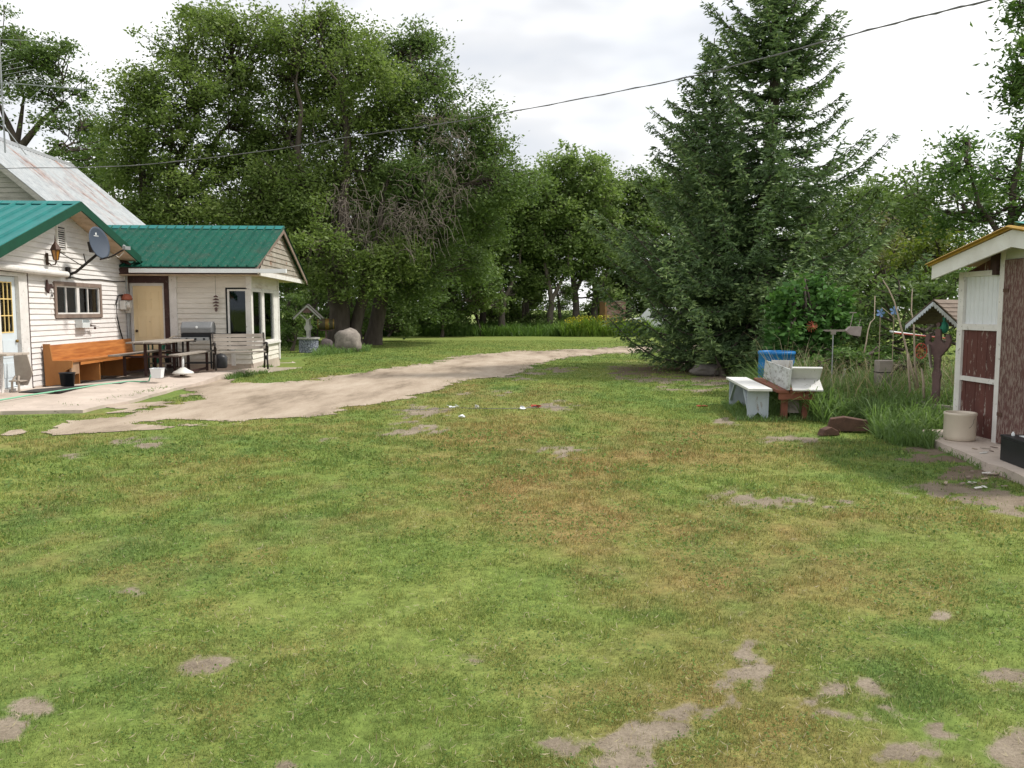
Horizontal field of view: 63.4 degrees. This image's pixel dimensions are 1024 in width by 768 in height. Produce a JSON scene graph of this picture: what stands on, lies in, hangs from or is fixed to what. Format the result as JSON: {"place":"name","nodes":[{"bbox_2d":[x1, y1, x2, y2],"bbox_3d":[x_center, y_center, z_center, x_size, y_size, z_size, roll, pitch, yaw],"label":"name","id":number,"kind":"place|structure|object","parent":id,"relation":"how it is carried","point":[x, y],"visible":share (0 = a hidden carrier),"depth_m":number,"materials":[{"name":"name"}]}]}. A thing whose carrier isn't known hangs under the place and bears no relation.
{"place":"outdoors","nodes":[
{"label":"outdoors","id":0,"kind":"place"},
{"bbox_2d":[0,361,302,414],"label":"patio","id":1,"kind":"structure","parent":0,"point":[84,400],"depth_m":15.22,"materials":[{"name":"concrete"}]},
{"bbox_2d":[9,355,32,392],"bbox_3d":[-9.016,-0.195,15.182,0.350,0.691,0.240,0,5,4],"label":"folded chair","id":2,"kind":"object","parent":1,"relation":"on","point":[23,371],"visible":0.95,"depth_m":15.27,"materials":[{"name":"plastic"}]},
{"bbox_2d":[19,385,87,392],"bbox_3d":[-8.659,0.084,15.831,0.730,0.015,1.450,0,5,-3],"label":"door mat","id":3,"kind":"object","parent":1,"relation":"on","point":[41,390],"depth_m":15.53,"materials":[{"name":"rubber"}]},
{"bbox_2d":[58,372,75,386],"bbox_3d":[-8.696,-0.091,16.211,0.300,0.270,0.300,0,5,0],"label":"black bucket","id":4,"kind":"object","parent":1,"relation":"on","point":[67,379],"visible":1,"depth_m":16.11,"materials":[{"name":"plastic"}]},
{"bbox_2d":[0,374,150,400],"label":"garden hose","id":5,"kind":"object","parent":1,"relation":"on","point":[70,388],"visible":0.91,"depth_m":15.55,"materials":[{"name":"rubber"}]},
{"bbox_2d":[43,339,148,385],"bbox_3d":[-9.107,-0.558,18.466,0.569,0.830,4.085,0,5,-3],"label":"church pew","id":6,"kind":"object","parent":1,"relation":"on","point":[88,360],"visible":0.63,"depth_m":17.77,"materials":[{"name":"orange wood"}]},
{"bbox_2d":[81,377,148,383],"bbox_3d":[-8.391,-0.074,17.591,0.800,0.012,1.550,0,5,-3],"label":"floor mat","id":7,"kind":"object","parent":1,"relation":"on","point":[115,379],"visible":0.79,"depth_m":17.78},
{"bbox_2d":[150,368,164,377],"bbox_3d":[-7.359,-0.230,17.200,0.240,0.200,0.240,0,5,-5],"label":"white tub","id":8,"kind":"object","parent":1,"relation":"on","point":[157,372],"visible":1,"depth_m":17.11,"materials":[{"name":"plastic"}]},
{"bbox_2d":[147,342,177,367],"bbox_3d":[-8.512,-0.700,20.218,0.610,0.620,0.300,0,5,-3],"label":"plant rack","id":9,"kind":"object","parent":1,"relation":"on","point":[149,363],"visible":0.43,"depth_m":20.25,"materials":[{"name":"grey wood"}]},
{"bbox_2d":[108,338,217,375],"bbox_3d":[-7.983,-0.635,19.210,1.500,0.770,2.687,0,5,-1],"label":"picnic table","id":10,"kind":"object","parent":1,"relation":"on","point":[174,354],"visible":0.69,"depth_m":18.48,"materials":[{"name":"grey wood"}]},
{"bbox_2d":[172,356,193,374],"bbox_3d":[-7.306,-0.437,18.397,0.460,0.420,0.460,0,5,0],"label":"umbrella stand","id":11,"kind":"object","parent":1,"relation":"on","point":[182,370],"visible":0.99,"depth_m":18.31,"materials":[{"name":"white plastic"}]},
{"bbox_2d":[180,322,230,368],"bbox_3d":[-7.420,-0.946,20.105,1.080,1.130,0.540,-1,5,-6],"label":"gas grill","id":12,"kind":"object","parent":1,"relation":"on","point":[199,331],"visible":0.84,"depth_m":19.89,"materials":[{"name":"grey metal"}]},
{"bbox_2d":[216,353,227,367],"bbox_3d":[-7.106,-0.591,20.235,0.300,0.400,0.300,0,5,-3],"label":"gas bottle","id":13,"kind":"object","parent":1,"relation":"on","point":[221,359],"visible":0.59,"depth_m":20.12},
{"bbox_2d":[211,332,268,370],"bbox_3d":[-6.504,-0.785,19.843,1.240,0.874,0.664,-2,6,-25],"label":"park bench","id":14,"kind":"object","parent":1,"relation":"on","point":[260,343],"visible":1,"depth_m":19.96,"materials":[{"name":"grey wood"}]},
{"bbox_2d":[1,346,702,434],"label":"driveway","id":15,"kind":"structure","parent":0,"point":[226,399],"depth_m":16.15,"materials":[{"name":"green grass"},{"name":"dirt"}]},
{"bbox_2d":[0,310,1023,767],"bbox_3d":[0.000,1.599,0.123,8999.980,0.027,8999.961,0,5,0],"label":"ground","id":16,"kind":"structure","parent":0,"point":[930,730],"depth_m":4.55,"materials":[{"name":"plant"}]},
{"bbox_2d":[0,1,119,195],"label":"boxelder tree","id":17,"kind":"object","parent":16,"relation":"on","point":[43,60],"visible":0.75,"depth_m":40.28,"materials":[{"name":"green plant"}]},
{"bbox_2d":[70,132,157,219],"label":"background tree","id":18,"kind":"object","parent":16,"relation":"on","point":[105,168],"visible":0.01,"depth_m":45.57,"materials":[{"name":"green plant"}]},
{"bbox_2d":[0,137,307,392],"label":"farmhouse","id":19,"kind":"object","parent":16,"relation":"on","point":[174,274],"visible":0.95,"depth_m":20.68,"materials":[{"name":"white paint"}]},
{"bbox_2d":[0,276,18,387],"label":"door","id":20,"kind":"structure","parent":19,"relation":"in","point":[10,341],"depth_m":15.35,"materials":[{"name":"white wood"}]},
{"bbox_2d":[0,39,90,154],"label":"tv aerial","id":21,"kind":"object","parent":19,"relation":"attached to","point":[1,89],"visible":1,"depth_m":19.95,"materials":[{"name":"metal"}]},
{"bbox_2d":[45,237,60,265],"bbox_3d":[-9.189,-2.682,16.616,0.295,0.612,0.191,0,5,-3],"label":"wall lantern","id":22,"kind":"object","parent":19,"relation":"attached to","point":[55,248],"depth_m":16.59,"materials":[{"name":"orange metal"}]},
{"bbox_2d":[53,281,102,317],"bbox_3d":[-9.421,-1.817,18.002,0.085,0.760,2.190,0,5,-3],"label":"window","id":23,"kind":"structure","parent":19,"relation":"in","point":[71,299],"depth_m":17.93,"materials":[{"name":"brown wood"}]},
{"bbox_2d":[75,318,95,328],"bbox_3d":[-9.325,-1.346,18.212,0.175,0.305,0.774,0,5,-3],"label":"window feeder","id":24,"kind":"object","parent":19,"relation":"attached to","point":[86,323],"depth_m":17.97,"materials":[{"name":"plastic"}]},
{"bbox_2d":[60,227,130,278],"bbox_3d":[-8.808,-2.768,17.422,1.444,1.098,0.713,-2,6,-25],"label":"satellite dish","id":25,"kind":"object","parent":19,"relation":"attached to","point":[98,244],"visible":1,"depth_m":17.51,"materials":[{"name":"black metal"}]},
{"bbox_2d":[115,276,131,338],"bbox_3d":[-9.425,-1.581,20.254,0.260,2.350,0.793,0,5,-3],"label":"meter box","id":26,"kind":"object","parent":19,"relation":"attached to","point":[126,305],"visible":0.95,"depth_m":20.21,"materials":[{"name":"white plastic"}]},
{"bbox_2d":[133,286,164,366],"bbox_3d":[-9.082,-1.439,20.742,0.730,2.020,0.103,0,5,-3],"label":"door","id":27,"kind":"structure","parent":19,"relation":"in","point":[147,300],"depth_m":20.74,"materials":[{"name":"beige wood"}]},
{"bbox_2d":[227,288,253,345],"bbox_3d":[-6.841,-1.643,20.888,0.590,1.520,0.144,0,5,-3],"label":"window","id":28,"kind":"structure","parent":19,"relation":"in","point":[248,292],"depth_m":20.81,"materials":[{"name":"white paint"}]},
{"bbox_2d":[252,289,262,341],"bbox_3d":[-6.616,-1.745,21.472,0.065,1.380,1.010,0,5,-3],"label":"window","id":29,"kind":"structure","parent":19,"relation":"in","point":[257,294],"depth_m":21.62,"materials":[{"name":"white paint"}]},
{"bbox_2d":[264,291,274,341],"bbox_3d":[-6.685,-1.857,22.725,0.065,1.380,1.150,0,5,-3],"label":"window","id":30,"kind":"structure","parent":19,"relation":"in","point":[268,295],"depth_m":22.92,"materials":[{"name":"white paint"}]},
{"bbox_2d":[0,0,990,168],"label":"overhead wire","id":31,"kind":"object","parent":19,"relation":"attached to","point":[939,12],"visible":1,"depth_m":13.34,"materials":[{"name":"metal"}]},
{"bbox_2d":[76,0,310,225],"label":"boxelder tree","id":32,"kind":"object","parent":16,"relation":"on","point":[169,197],"visible":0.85,"depth_m":34.67,"materials":[{"name":"green plant"}]},
{"bbox_2d":[225,363,273,379],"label":"wall weeds","id":33,"kind":"object","parent":16,"relation":"on","point":[241,374],"depth_m":20.07,"materials":[{"name":"plant"}]},
{"bbox_2d":[279,291,329,350],"bbox_3d":[-8.578,-2.472,32.504,1.941,2.414,2.763,-4,7,-40],"label":"shrub","id":34,"kind":"object","parent":16,"relation":"on","point":[288,339],"visible":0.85,"depth_m":32.38,"materials":[{"name":"green plant"}]},
{"bbox_2d":[292,304,323,352],"bbox_3d":[-7.647,-2.090,31.130,1.080,1.830,0.850,-1,5,-8],"label":"wishing well","id":35,"kind":"object","parent":16,"relation":"on","point":[307,343],"visible":0.94,"depth_m":30.84,"materials":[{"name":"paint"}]},
{"bbox_2d":[279,153,370,333],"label":"windbreak tree","id":36,"kind":"object","parent":16,"relation":"on","point":[287,284],"depth_m":49.30,"materials":[{"name":"green plant"}]},
{"bbox_2d":[316,318,334,338],"bbox_3d":[-7.936,-2.178,35.375,0.760,1.251,0.502,-1,5,-10],"label":"barrel drum","id":37,"kind":"object","parent":16,"relation":"on","point":[324,325],"visible":0.95,"depth_m":35.18,"materials":[{"name":"brown wood"}]},
{"bbox_2d":[279,268,372,342],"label":"shrub","id":38,"kind":"object","parent":16,"relation":"on","point":[368,310],"visible":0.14,"depth_m":40.01,"materials":[{"name":"green plant"}]},
{"bbox_2d":[207,0,444,345],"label":"boxelder tree","id":39,"kind":"object","parent":16,"relation":"on","point":[303,198],"visible":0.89,"depth_m":35.57,"materials":[{"name":"green plant"}]},
{"bbox_2d":[311,343,370,355],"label":"rock weeds","id":40,"kind":"object","parent":16,"relation":"on","point":[325,350],"visible":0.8,"depth_m":30.80,"materials":[{"name":"plant"}]},
{"bbox_2d":[334,328,361,351],"bbox_3d":[-6.329,-1.633,32.025,1.102,1.088,1.004,0,5,0],"label":"boulder","id":41,"kind":"object","parent":16,"relation":"on","point":[349,338],"visible":0.69,"depth_m":31.62,"materials":[{"name":"stone"}]},
{"bbox_2d":[337,183,403,308],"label":"windbreak tree","id":42,"kind":"object","parent":16,"relation":"on","point":[385,211],"visible":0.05,"depth_m":51.23,"materials":[{"name":"green plant"}]},
{"bbox_2d":[290,251,453,339],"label":"shrub","id":43,"kind":"object","parent":16,"relation":"on","point":[399,322],"visible":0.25,"depth_m":42.43,"materials":[{"name":"green plant"}]},
{"bbox_2d":[363,298,419,336],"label":"shrub","id":44,"kind":"object","parent":16,"relation":"on","point":[389,335],"visible":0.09,"depth_m":49.82,"materials":[{"name":"green plant"}]},
{"bbox_2d":[374,144,467,319],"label":"windbreak tree","id":45,"kind":"object","parent":16,"relation":"on","point":[424,214],"visible":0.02,"depth_m":52.97,"materials":[{"name":"green plant"}]},
{"bbox_2d":[405,289,453,332],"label":"shrub","id":46,"kind":"object","parent":16,"relation":"on","point":[420,322],"visible":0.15,"depth_m":51.66,"materials":[{"name":"green plant"}]},
{"bbox_2d":[348,13,553,344],"bbox_3d":[-2.870,-9.456,37.675,9.593,15.519,9.210,0,5,0],"label":"boxelder tree","id":47,"kind":"object","parent":16,"relation":"on","point":[500,185],"visible":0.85,"depth_m":37.27,"materials":[{"name":"green plant"}]},
{"bbox_2d":[392,227,513,336],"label":"shrub","id":48,"kind":"object","parent":16,"relation":"on","point":[449,318],"visible":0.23,"depth_m":48.87,"materials":[{"name":"green plant"}]},
{"bbox_2d":[413,209,499,320],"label":"windbreak tree","id":49,"kind":"object","parent":16,"relation":"on","point":[454,292],"visible":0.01,"depth_m":57.49,"materials":[{"name":"green plant"}]},
{"bbox_2d":[445,247,515,335],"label":"shrub","id":50,"kind":"object","parent":16,"relation":"on","point":[477,306],"visible":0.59,"depth_m":50.65,"materials":[{"name":"green plant"}]},
{"bbox_2d":[439,149,532,323],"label":"windbreak tree","id":51,"kind":"object","parent":16,"relation":"on","point":[483,315],"visible":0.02,"depth_m":53.57,"materials":[{"name":"green plant"}]},
{"bbox_2d":[448,172,555,326],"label":"windbreak tree","id":52,"kind":"object","parent":16,"relation":"on","point":[516,270],"visible":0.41,"depth_m":52.40,"materials":[{"name":"green plant"}]},
{"bbox_2d":[474,277,533,324],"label":"shrub","id":53,"kind":"object","parent":16,"relation":"on","point":[511,316],"visible":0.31,"depth_m":58.09,"materials":[{"name":"green plant"}]},
{"bbox_2d":[0,428,1023,767],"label":"clover","id":54,"kind":"object","parent":16,"relation":"on","point":[156,474],"visible":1,"depth_m":4.79,"materials":[{"name":"green plant"}]},
{"bbox_2d":[497,293,555,323],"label":"shrub","id":55,"kind":"object","parent":16,"relation":"on","point":[538,312],"visible":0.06,"depth_m":61.21,"materials":[{"name":"green plant"}]},
{"bbox_2d":[499,175,563,324],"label":"windbreak tree","id":56,"kind":"object","parent":16,"relation":"on","point":[529,297],"visible":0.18,"depth_m":54.37,"materials":[{"name":"green plant"}]},
{"bbox_2d":[502,173,598,323],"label":"windbreak tree","id":57,"kind":"object","parent":16,"relation":"on","point":[565,269],"visible":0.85,"depth_m":53.00,"materials":[{"name":"green plant"}]},
{"bbox_2d":[517,298,596,325],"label":"shrub","id":58,"kind":"object","parent":16,"relation":"on","point":[527,317],"visible":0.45,"depth_m":54.48,"materials":[{"name":"green plant"}]},
{"bbox_2d":[540,280,584,321],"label":"shrub","id":59,"kind":"object","parent":16,"relation":"on","point":[568,312],"visible":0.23,"depth_m":63.50,"materials":[{"name":"green plant"}]},
{"bbox_2d":[511,138,631,320],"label":"windbreak tree","id":60,"kind":"object","parent":16,"relation":"on","point":[570,166],"visible":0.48,"depth_m":53.83,"materials":[{"name":"green plant"}]},
{"bbox_2d":[550,149,648,318],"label":"windbreak tree","id":61,"kind":"object","parent":16,"relation":"on","point":[619,187],"visible":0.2,"depth_m":55.69,"materials":[{"name":"green plant"}]},
{"bbox_2d":[551,316,652,336],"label":"flowering weeds","id":62,"kind":"object","parent":16,"relation":"on","point":[586,329],"visible":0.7,"depth_m":50.02,"materials":[{"name":"plant"}]},
{"bbox_2d":[599,301,625,327],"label":"shed","id":63,"kind":"structure","parent":16,"relation":"on","point":[604,309],"depth_m":50.73,"materials":[{"name":"wood"}]},
{"bbox_2d":[599,244,656,317],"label":"shrub","id":64,"kind":"object","parent":16,"relation":"on","point":[640,305],"visible":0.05,"depth_m":59.03,"materials":[{"name":"green plant"}]},
{"bbox_2d":[592,158,680,317],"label":"windbreak tree","id":65,"kind":"object","parent":16,"relation":"on","point":[646,217],"visible":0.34,"depth_m":56.28,"materials":[{"name":"green plant"}]},
{"bbox_2d":[626,307,688,328],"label":"parked van","id":66,"kind":"object","parent":16,"relation":"on","point":[646,313],"visible":0.09,"depth_m":53.07,"materials":[{"name":"white paint"}]},
{"bbox_2d":[633,166,722,300],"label":"windbreak tree","id":67,"kind":"object","parent":16,"relation":"on","point":[663,187],"visible":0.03,"depth_m":57.70,"materials":[{"name":"green plant"}]},
{"bbox_2d":[580,38,792,372],"bbox_3d":[5.325,-4.922,22.669,6.373,9.024,5.476,4,7,40],"label":"spruce tree","id":68,"kind":"object","parent":16,"relation":"on","point":[701,87],"visible":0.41,"depth_m":22.44,"materials":[{"name":"green plant"}]},
{"bbox_2d":[689,364,718,375],"bbox_3d":[4.780,-0.318,20.336,0.900,0.339,0.609,0,5,0],"label":"boulder","id":69,"kind":"object","parent":16,"relation":"on","point":[705,370],"visible":0.68,"depth_m":20.11,"materials":[{"name":"stone"}]},
{"bbox_2d":[726,377,771,417],"bbox_3d":[3.716,0.205,13.102,0.340,0.462,2.130,1,5,6],"label":"white bench","id":70,"kind":"object","parent":16,"relation":"on","point":[752,395],"visible":0.92,"depth_m":12.23,"materials":[{"name":"wood"}]},
{"bbox_2d":[726,365,788,414],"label":"grass","id":71,"kind":"structure","parent":16,"relation":"on","point":[774,404],"depth_m":14.30,"materials":[{"name":"plant"}]},
{"bbox_2d":[720,399,813,421],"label":"grass","id":72,"kind":"structure","parent":16,"relation":"on","point":[742,412],"depth_m":12.34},
{"bbox_2d":[589,0,946,372],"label":"spruce tree","id":73,"kind":"object","parent":16,"relation":"on","point":[774,200],"visible":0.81,"depth_m":20.33,"materials":[{"name":"green plant"}]},
{"bbox_2d":[758,350,795,391],"bbox_3d":[4.760,-0.161,14.945,0.650,0.865,0.650,0,5,0],"label":"blue barrel","id":74,"kind":"object","parent":16,"relation":"on","point":[774,354],"visible":0.26,"depth_m":14.72,"materials":[{"name":"plastic"}]},
{"bbox_2d":[754,378,814,418],"bbox_3d":[4.281,0.212,13.147,0.560,0.440,2.230,1,5,8],"label":"redwood bench","id":75,"kind":"object","parent":16,"relation":"on","point":[784,395],"visible":0.45,"depth_m":12.19,"materials":[{"name":"brown wood"}]},
{"bbox_2d":[763,360,791,389],"bbox_3d":[4.160,-0.157,13.039,0.060,0.305,2.150,1,5,8],"label":"weathered board","id":76,"kind":"object","parent":75,"relation":"on","point":[781,375],"visible":0.93,"depth_m":12.76,"materials":[{"name":"wood"}]},
{"bbox_2d":[771,360,792,368],"bbox_3d":[4.484,-0.231,13.768,0.340,0.328,0.030,1,5,8],"label":"board","id":77,"kind":"object","parent":75,"relation":"on","point":[785,363],"visible":0.36,"depth_m":13.74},
{"bbox_2d":[791,367,822,390],"bbox_3d":[4.262,-0.081,12.003,0.420,0.342,0.280,1,5,8],"label":"white board trough","id":78,"kind":"object","parent":75,"relation":"on","point":[803,378],"visible":0.86,"depth_m":12.00,"materials":[{"name":"wood"}]},
{"bbox_2d":[777,197,842,274],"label":"windbreak tree","id":79,"kind":"object","parent":16,"relation":"on","point":[790,234],"visible":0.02,"depth_m":58.47,"materials":[{"name":"green plant"}]},
{"bbox_2d":[758,265,862,366],"bbox_3d":[5.626,-1.029,15.908,1.798,2.481,1.911,4,7,38],"label":"vine mound","id":80,"kind":"object","parent":16,"relation":"on","point":[787,305],"visible":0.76,"depth_m":15.68,"materials":[{"name":"green plant"}]},
{"bbox_2d":[817,426,839,435],"bbox_3d":[4.065,0.603,10.642,0.262,0.108,0.120,-1,5,-15],"label":"rock","id":81,"kind":"object","parent":16,"relation":"on","point":[827,431],"visible":1,"depth_m":10.59,"materials":[{"name":"stone"}]},
{"bbox_2d":[715,332,954,448],"bbox_3d":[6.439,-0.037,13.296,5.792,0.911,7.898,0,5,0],"label":"weed grass","id":82,"kind":"structure","parent":16,"relation":"on","point":[901,418],"depth_m":11.68,"materials":[{"name":"plant"}]},
{"bbox_2d":[883,280,916,390],"bbox_3d":[5.903,-0.748,12.635,0.049,1.704,0.785,-2,5,-20],"label":"bare stick","id":83,"kind":"object","parent":82,"relation":"on","point":[910,364],"visible":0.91,"depth_m":12.54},
{"bbox_2d":[911,289,918,387],"bbox_3d":[5.984,-0.696,12.349,0.068,1.459,0.766,1,5,15],"label":"bare stick","id":84,"kind":"object","parent":82,"relation":"on","point":[916,375],"visible":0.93,"depth_m":12.20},
{"bbox_2d":[823,312,861,380],"bbox_3d":[5.397,-0.394,13.619,0.610,1.565,0.120,0,5,4],"label":"whirligig","id":85,"kind":"object","parent":16,"relation":"on","point":[854,331],"visible":0.94,"depth_m":13.54,"materials":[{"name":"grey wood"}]},
{"bbox_2d":[827,416,868,431],"bbox_3d":[4.435,0.528,10.953,0.553,0.200,0.160,1,5,12],"label":"rock","id":86,"kind":"object","parent":16,"relation":"on","point":[843,423],"visible":0.76,"depth_m":10.88,"materials":[{"name":"stone"}]},
{"bbox_2d":[809,174,914,308],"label":"windbreak tree","id":87,"kind":"object","parent":16,"relation":"on","point":[843,208],"visible":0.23,"depth_m":56.23,"materials":[{"name":"green plant"}]},
{"bbox_2d":[793,338,933,377],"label":"leafy weeds","id":88,"kind":"object","parent":16,"relation":"on","point":[868,355],"visible":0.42,"depth_m":14.16,"materials":[{"name":"green plant"}]},
{"bbox_2d":[873,360,893,392],"bbox_3d":[5.660,0.056,12.654,0.240,0.840,0.181,0,5,-5],"label":"grey post","id":89,"kind":"object","parent":16,"relation":"on","point":[880,366],"visible":0.47,"depth_m":12.55,"materials":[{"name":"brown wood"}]},
{"bbox_2d":[857,212,915,327],"bbox_3d":[10.678,-2.713,23.734,1.542,4.388,2.792,3,6,30],"label":"tree","id":90,"kind":"object","parent":16,"relation":"on","point":[881,259],"visible":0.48,"depth_m":23.59,"materials":[{"name":"green plant"}]},
{"bbox_2d":[834,265,975,370],"bbox_3d":[8.844,-1.262,17.377,4.663,2.653,3.051,0,5,0],"label":"shrub","id":91,"kind":"object","parent":16,"relation":"on","point":[933,290],"visible":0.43,"depth_m":17.12,"materials":[{"name":"green plant"}]},
{"bbox_2d":[877,180,952,326],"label":"windbreak tree","id":92,"kind":"object","parent":16,"relation":"on","point":[912,225],"visible":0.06,"depth_m":58.76,"materials":[{"name":"green plant"}]},
{"bbox_2d":[877,216,970,368],"bbox_3d":[10.513,-2.256,20.857,2.089,4.055,2.834,-4,6,-38],"label":"tree","id":93,"kind":"object","parent":16,"relation":"on","point":[928,247],"visible":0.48,"depth_m":20.76,"materials":[{"name":"green plant"}]},
{"bbox_2d":[905,300,957,412],"bbox_3d":[6.313,-0.321,11.677,1.165,1.724,0.962,-3,6,-30],"label":"birdhouse","id":94,"kind":"object","parent":16,"relation":"on","point":[942,314],"visible":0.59,"depth_m":11.51,"materials":[{"name":"brown"}]},
{"bbox_2d":[849,130,1023,335],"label":"boxelder tree","id":95,"kind":"object","parent":16,"relation":"on","point":[906,202],"visible":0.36,"depth_m":29.12,"materials":[{"name":"green plant"}]},
{"bbox_2d":[900,121,1023,275],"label":"ash tree","id":96,"kind":"object","parent":16,"relation":"on","point":[1013,208],"visible":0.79,"depth_m":18.79,"materials":[{"name":"green plant"}]},
{"bbox_2d":[923,429,1023,485],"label":"shed slab","id":97,"kind":"structure","parent":16,"relation":"on","point":[990,461],"depth_m":8.81,"materials":[{"name":"concrete"}]},
{"bbox_2d":[943,410,977,441],"bbox_3d":[5.261,0.493,9.737,0.356,0.328,0.356,0,5,0],"label":"ceramic crock","id":98,"kind":"object","parent":97,"relation":"on","point":[959,426],"visible":1,"depth_m":9.60,"materials":[{"name":"beige ceramic"}]},
{"bbox_2d":[925,222,1023,443],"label":"shed","id":99,"kind":"structure","parent":97,"relation":"on","point":[989,374],"depth_m":9.56,"materials":[{"name":"red paint"}]},
{"bbox_2d":[996,258,1023,443],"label":"door","id":100,"kind":"structure","parent":99,"relation":"in","point":[1010,407],"depth_m":9.19,"materials":[{"name":"red wood"}]},
{"bbox_2d":[1000,432,1023,468],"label":"battery","id":101,"kind":"object","parent":97,"relation":"on","point":[1012,448],"visible":1,"depth_m":8.20,"materials":[{"name":"black plastic"}]},
{"bbox_2d":[937,446,1009,477],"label":"grass","id":102,"kind":"structure","parent":16,"relation":"on","point":[952,454],"depth_m":8.82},
{"bbox_2d":[966,0,1023,143],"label":"ash tree","id":103,"kind":"object","parent":16,"relation":"on","point":[1014,86],"visible":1,"depth_m":13.01,"materials":[{"name":"green plant"}]},
{"bbox_2d":[0,456,1023,767],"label":"dry clippings","id":104,"kind":"object","parent":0,"point":[504,660],"visible":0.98,"depth_m":3.68,"materials":[{"name":"plant"}]},
{"bbox_2d":[0,0,1023,309],"label":"sky","id":105,"kind":"structure","parent":0,"point":[907,78],"materials":[{"name":"white"}]},
{"bbox_2d":[280,319,890,336],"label":"long grass","id":106,"kind":"structure","parent":0,"point":[492,328],"depth_m":50.79,"materials":[{"name":"plant"}]},
{"bbox_2d":[571,281,617,318],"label":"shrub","id":107,"kind":"object","parent":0,"point":[587,309],"visible":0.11,"depth_m":59.67,"materials":[{"name":"green plant"}]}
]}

